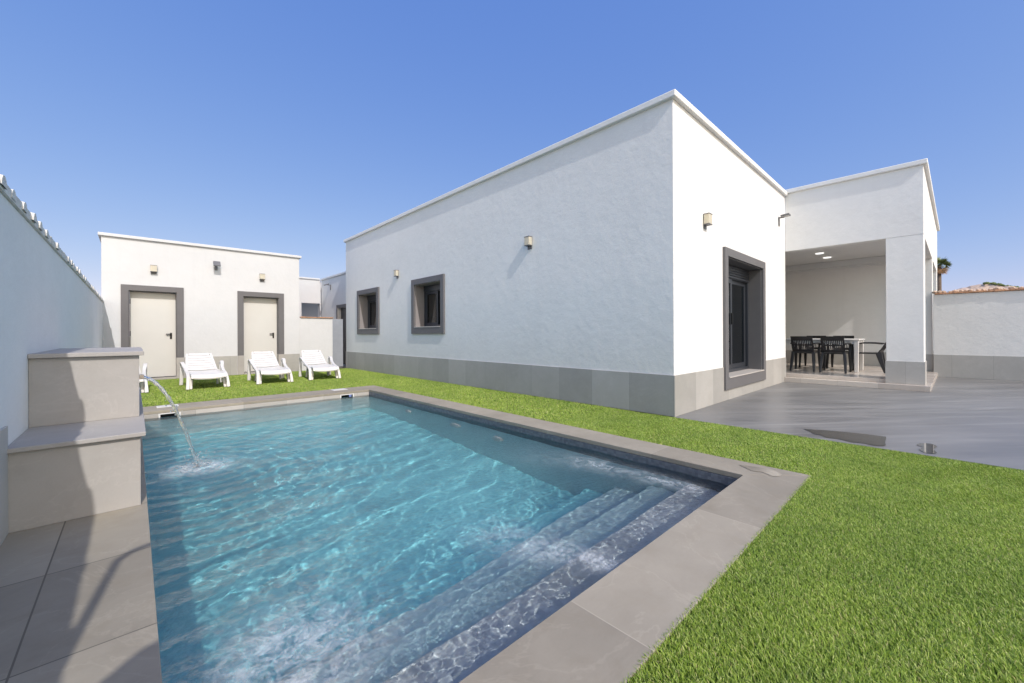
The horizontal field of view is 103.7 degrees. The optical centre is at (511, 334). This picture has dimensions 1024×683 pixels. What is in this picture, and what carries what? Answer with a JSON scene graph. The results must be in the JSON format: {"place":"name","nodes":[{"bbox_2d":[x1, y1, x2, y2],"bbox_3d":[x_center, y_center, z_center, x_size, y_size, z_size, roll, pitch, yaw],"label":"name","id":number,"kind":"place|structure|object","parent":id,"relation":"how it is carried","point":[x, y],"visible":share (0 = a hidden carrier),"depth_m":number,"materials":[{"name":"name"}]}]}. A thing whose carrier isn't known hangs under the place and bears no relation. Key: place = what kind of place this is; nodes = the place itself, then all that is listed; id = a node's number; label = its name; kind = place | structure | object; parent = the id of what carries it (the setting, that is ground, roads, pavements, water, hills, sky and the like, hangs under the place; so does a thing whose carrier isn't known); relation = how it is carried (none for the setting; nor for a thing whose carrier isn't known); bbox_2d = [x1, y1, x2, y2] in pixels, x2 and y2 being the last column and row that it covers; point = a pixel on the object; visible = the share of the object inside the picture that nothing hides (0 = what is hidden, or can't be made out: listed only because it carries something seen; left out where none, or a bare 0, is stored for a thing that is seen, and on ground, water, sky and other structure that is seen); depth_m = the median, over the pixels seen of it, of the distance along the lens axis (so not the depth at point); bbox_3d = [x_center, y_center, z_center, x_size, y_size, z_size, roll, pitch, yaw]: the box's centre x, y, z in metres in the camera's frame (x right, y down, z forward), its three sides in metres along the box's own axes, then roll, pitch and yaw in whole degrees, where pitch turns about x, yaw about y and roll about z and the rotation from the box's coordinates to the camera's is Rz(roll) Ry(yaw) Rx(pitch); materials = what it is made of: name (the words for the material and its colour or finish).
{"place":"outdoors","nodes":[
{"label":"outdoors","id":0,"kind":"place"},
{"bbox_2d":[0,436,161,682],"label":"pool deck","id":1,"kind":"structure","parent":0,"point":[77,601],"depth_m":1.59,"materials":[{"name":"grey tile"}]},
{"bbox_2d":[7,347,145,532],"bbox_3d":[-3.478,0.598,3.380,0.559,0.936,2.945,0,0,-43],"label":"fountain pedestal","id":2,"kind":"object","parent":1,"relation":"on","point":[74,450],"visible":0.92,"depth_m":2.46,"materials":[{"name":"beige stone"}]},
{"bbox_2d":[178,363,833,416],"bbox_3d":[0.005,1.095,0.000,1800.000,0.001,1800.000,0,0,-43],"label":"ground","id":3,"kind":"structure","parent":0,"point":[343,366],"depth_m":6.93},
{"bbox_2d":[0,174,102,545],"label":"boundary wall","id":4,"kind":"structure","parent":3,"relation":"on","point":[51,298],"depth_m":2.59,"materials":[{"name":"white paint"}]},
{"bbox_2d":[98,232,301,380],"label":"outbuilding","id":5,"kind":"structure","parent":3,"relation":"on","point":[233,312],"depth_m":10.10,"materials":[{"name":"white paint"}]},
{"bbox_2d":[129,292,175,376],"bbox_3d":[-8.617,0.020,9.667,0.827,2.031,0.090,0,0,-43],"label":"door","id":6,"kind":"structure","parent":5,"relation":"in","point":[152,315],"depth_m":9.69,"materials":[{"name":"beige metal"}]},
{"bbox_2d":[150,265,156,273],"bbox_3d":[-8.490,-1.525,9.532,0.124,0.210,0.088,0,0,-43],"label":"wall lamp","id":7,"kind":"object","parent":5,"relation":"attached to","point":[153,269],"visible":1,"depth_m":9.51,"materials":[{"name":"grey metal"}]},
{"bbox_2d":[213,261,220,269],"bbox_3d":[-7.568,-1.754,10.307,0.150,0.218,0.224,0,0,-43],"label":"floodlight","id":8,"kind":"object","parent":5,"relation":"attached to","point":[216,263],"visible":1,"depth_m":10.26,"materials":[{"name":"grey metal"}]},
{"bbox_2d":[244,297,276,371],"bbox_3d":[-7.000,0.012,11.188,0.817,2.031,0.090,0,0,-43],"label":"door","id":9,"kind":"structure","parent":5,"relation":"in","point":[260,314],"depth_m":11.18,"materials":[{"name":"beige metal"}]},
{"bbox_2d":[260,273,264,281],"bbox_3d":[-6.865,-1.553,11.060,0.124,0.210,0.088,0,0,-43],"label":"wall lamp","id":10,"kind":"object","parent":5,"relation":"attached to","point":[262,277],"visible":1,"depth_m":11.05,"materials":[{"name":"grey metal"}]},
{"bbox_2d":[299,277,321,316],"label":"building","id":11,"kind":"structure","parent":3,"relation":"on","point":[310,303],"depth_m":15.28,"materials":[{"name":"white paint"}]},
{"bbox_2d":[299,317,332,370],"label":"wall","id":12,"kind":"structure","parent":3,"relation":"on","point":[316,333],"depth_m":12.10,"materials":[{"name":"white paint"}]},
{"bbox_2d":[333,319,342,366],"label":"garden gate","id":13,"kind":"structure","parent":3,"relation":"on","point":[337,342],"depth_m":12.94,"materials":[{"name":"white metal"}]},
{"bbox_2d":[144,392,736,484],"bbox_3d":[-1.685,1.829,4.242,3.345,1.458,6.620,0,0,-43],"label":"pool basin","id":14,"kind":"object","parent":3,"relation":"in","point":[719,478],"visible":0.12,"depth_m":4.62,"materials":[{"name":"grey tile"}]},
{"bbox_2d":[156,404,180,417],"bbox_3d":[-5.024,1.220,5.880,0.252,0.307,0.482,0,0,-43],"label":"pool skimmer","id":15,"kind":"object","parent":14,"relation":"attached to","point":[166,414],"visible":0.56,"depth_m":5.86,"materials":[{"name":"white plastic"}]},
{"bbox_2d":[331,388,353,397],"bbox_3d":[-3.206,1.212,7.590,0.262,0.307,0.482,0,0,-43],"label":"pool skimmer","id":16,"kind":"object","parent":14,"relation":"attached to","point":[345,395],"visible":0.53,"depth_m":7.61,"materials":[{"name":"white plastic"}]},
{"bbox_2d":[142,395,728,682],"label":"pool water","id":17,"kind":"structure","parent":14,"relation":"in","point":[364,539],"depth_m":2.32,"materials":[{"name":"blue liquid"}]},
{"bbox_2d":[143,375,223,472],"bbox_3d":[-2.814,0.749,3.455,0.546,0.832,0.401,0,0,-43],"label":"water jet","id":18,"kind":"object","parent":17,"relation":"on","point":[169,399],"visible":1,"depth_m":3.43},
{"bbox_2d":[143,385,810,682],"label":"pool coping","id":19,"kind":"object","parent":14,"relation":"on","point":[609,627],"visible":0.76,"depth_m":1.76,"materials":[{"name":"beige stone"}]},
{"bbox_2d":[740,465,780,475],"bbox_3d":[1.886,1.038,3.074,0.154,0.001,0.300,0,0,-43],"label":"damp patch","id":20,"kind":"object","parent":19,"relation":"on","point":[766,471],"visible":1,"depth_m":3.06,"materials":[{"name":"stone"}]},
{"bbox_2d":[932,286,1023,380],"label":"boundary wall","id":21,"kind":"structure","parent":3,"relation":"on","point":[978,333],"depth_m":8.99,"materials":[{"name":"white paint"}]},
{"bbox_2d":[946,282,1018,292],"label":"neighbour house","id":22,"kind":"structure","parent":3,"relation":"on","point":[986,285],"depth_m":16.25,"materials":[{"name":"white paint"}]},
{"bbox_2d":[0,0,1023,396],"label":"sky","id":23,"kind":"structure","parent":0,"point":[302,128],"materials":[{"name":"blue"}]},
{"bbox_2d":[140,368,1023,682],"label":"turf base","id":24,"kind":"object","parent":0,"point":[801,609],"visible":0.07,"depth_m":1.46,"materials":[{"name":"green plant"}]},
{"bbox_2d":[139,363,148,392],"bbox_3d":[-7.471,0.765,7.704,0.761,0.660,1.794,0,0,-44],"label":"sun lounger","id":25,"kind":"object","parent":24,"relation":"on","point":[143,384],"visible":0.2,"depth_m":7.41,"materials":[{"name":"white plastic"}]},
{"bbox_2d":[179,353,229,389],"bbox_3d":[-6.529,0.760,8.521,0.761,0.660,1.794,0,0,-43],"label":"sun lounger","id":26,"kind":"object","parent":24,"relation":"on","point":[198,366],"visible":1,"depth_m":8.62,"materials":[{"name":"white plastic"}]},
{"bbox_2d":[247,351,292,384],"bbox_3d":[-5.650,0.756,9.346,0.761,0.660,1.794,0,0,-40],"label":"sun lounger","id":27,"kind":"object","parent":24,"relation":"on","point":[264,363],"visible":1,"depth_m":9.39,"materials":[{"name":"white plastic"}]},
{"bbox_2d":[299,350,340,379],"bbox_3d":[-4.870,0.752,10.102,0.761,0.660,1.794,0,0,-37],"label":"sun lounger","id":28,"kind":"object","parent":24,"relation":"on","point":[313,360],"visible":1,"depth_m":10.16,"materials":[{"name":"white plastic"}]},
{"bbox_2d":[320,89,939,416],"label":"house","id":29,"kind":"structure","parent":0,"point":[627,281],"depth_m":7.25,"materials":[{"name":"white paint"}]},
{"bbox_2d":[341,307,345,363],"bbox_3d":[-5.657,0.067,13.865,0.040,1.980,1.150,0,0,-43],"label":"rear door","id":30,"kind":"structure","parent":29,"relation":"in","point":[343,310],"depth_m":14.04,"materials":[{"name":"metal"}]},
{"bbox_2d":[357,287,379,333],"bbox_3d":[-4.065,-0.648,11.720,0.347,1.305,1.460,0,0,-43],"label":"window","id":31,"kind":"structure","parent":29,"relation":"in","point":[368,304],"depth_m":12.05,"materials":[{"name":"grey paint"}]},
{"bbox_2d":[394,270,398,278],"bbox_3d":[-2.964,-1.531,10.302,0.088,0.210,0.124,0,0,-43],"label":"wall lamp","id":32,"kind":"object","parent":29,"relation":"attached to","point":[396,273],"visible":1,"depth_m":10.28,"materials":[{"name":"grey metal"}]},
{"bbox_2d":[411,274,444,333],"bbox_3d":[-1.852,-0.659,9.367,0.347,1.305,1.400,0,0,-43],"label":"window","id":33,"kind":"structure","parent":29,"relation":"in","point":[427,299],"depth_m":9.62,"materials":[{"name":"grey paint"}]},
{"bbox_2d":[524,236,531,249],"bbox_3d":[0.277,-1.556,6.857,0.088,0.210,0.124,0,0,-43],"label":"wall lamp","id":34,"kind":"object","parent":29,"relation":"attached to","point":[528,241],"visible":1,"depth_m":6.83,"materials":[{"name":"grey metal"}]},
{"bbox_2d":[703,213,712,229],"bbox_3d":[2.773,-1.598,5.698,0.124,0.210,0.088,0,0,-43],"label":"wall lamp","id":35,"kind":"object","parent":29,"relation":"attached to","point":[707,219],"visible":1,"depth_m":5.67,"materials":[{"name":"grey metal"}]},
{"bbox_2d":[723,247,765,389],"bbox_3d":[3.929,-0.243,7.001,2.080,2.210,0.337,0,0,-43],"label":"sliding door","id":36,"kind":"structure","parent":29,"relation":"in","point":[744,285],"depth_m":7.44,"materials":[{"name":"grey paint"}]},
{"bbox_2d":[778,213,790,225],"bbox_3d":[5.625,-2.357,8.311,0.150,0.222,0.195,0,0,-43],"label":"floodlight","id":37,"kind":"object","parent":29,"relation":"attached to","point":[785,215],"visible":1,"depth_m":8.30,"materials":[{"name":"grey metal"}]},
{"bbox_2d":[790,336,820,371],"bbox_3d":[6.776,0.450,9.323,0.740,0.804,0.530,0,0,-43],"label":"patio chair","id":38,"kind":"object","parent":29,"relation":"on","point":[796,349],"visible":0.99,"depth_m":9.18,"materials":[{"name":"grey plastic"}]},
{"bbox_2d":[799,336,822,367],"bbox_3d":[7.759,0.446,10.345,0.740,0.804,0.530,0,0,-43],"label":"patio chair","id":39,"kind":"object","parent":29,"relation":"on","point":[805,354],"visible":0.2,"depth_m":10.48,"materials":[{"name":"grey plastic"}]},
{"bbox_2d":[786,338,864,371],"bbox_3d":[7.353,0.478,9.729,0.920,0.735,1.700,0,0,-43],"label":"dining table","id":40,"kind":"object","parent":29,"relation":"on","point":[858,360],"visible":0.51,"depth_m":9.09,"materials":[{"name":"white plastic"}]},
{"bbox_2d":[819,336,851,373],"bbox_3d":[7.152,0.449,8.923,0.740,0.804,0.530,0,0,-43],"label":"patio chair","id":41,"kind":"object","parent":29,"relation":"on","point":[823,343],"visible":1,"depth_m":8.79,"materials":[{"name":"grey plastic"}]},
{"bbox_2d":[826,336,853,367],"bbox_3d":[8.143,0.444,9.937,0.740,0.804,0.530,0,0,-43],"label":"patio chair","id":42,"kind":"object","parent":29,"relation":"on","point":[832,355],"visible":0.23,"depth_m":10.04,"materials":[{"name":"grey plastic"}]},
{"bbox_2d":[851,342,885,372],"bbox_3d":[8.021,0.445,8.960,0.530,0.804,0.740,0,0,-43],"label":"patio chair","id":43,"kind":"object","parent":29,"relation":"on","point":[880,356],"visible":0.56,"depth_m":8.80,"materials":[{"name":"grey plastic"}]},
{"bbox_2d":[674,377,1023,469],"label":"patio","id":44,"kind":"structure","parent":0,"point":[973,420],"depth_m":5.11,"materials":[{"name":"grey tile"}]},
{"bbox_2d":[805,429,885,445],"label":"puddle","id":45,"kind":"object","parent":44,"relation":"on","point":[876,440],"visible":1,"depth_m":4.04,"materials":[{"name":"grey liquid"}]},
{"bbox_2d":[917,443,936,452],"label":"puddle","id":46,"kind":"object","parent":44,"relation":"on","point":[927,448],"visible":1,"depth_m":3.65,"materials":[{"name":"grey liquid"}]},
{"bbox_2d":[937,257,951,290],"bbox_3d":[29.177,-2.195,27.421,1.152,6.303,1.406,0,0,8],"label":"palm tree","id":47,"kind":"object","parent":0,"point":[945,263],"visible":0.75,"depth_m":27.29,"materials":[{"name":"green plant"}]}
]}

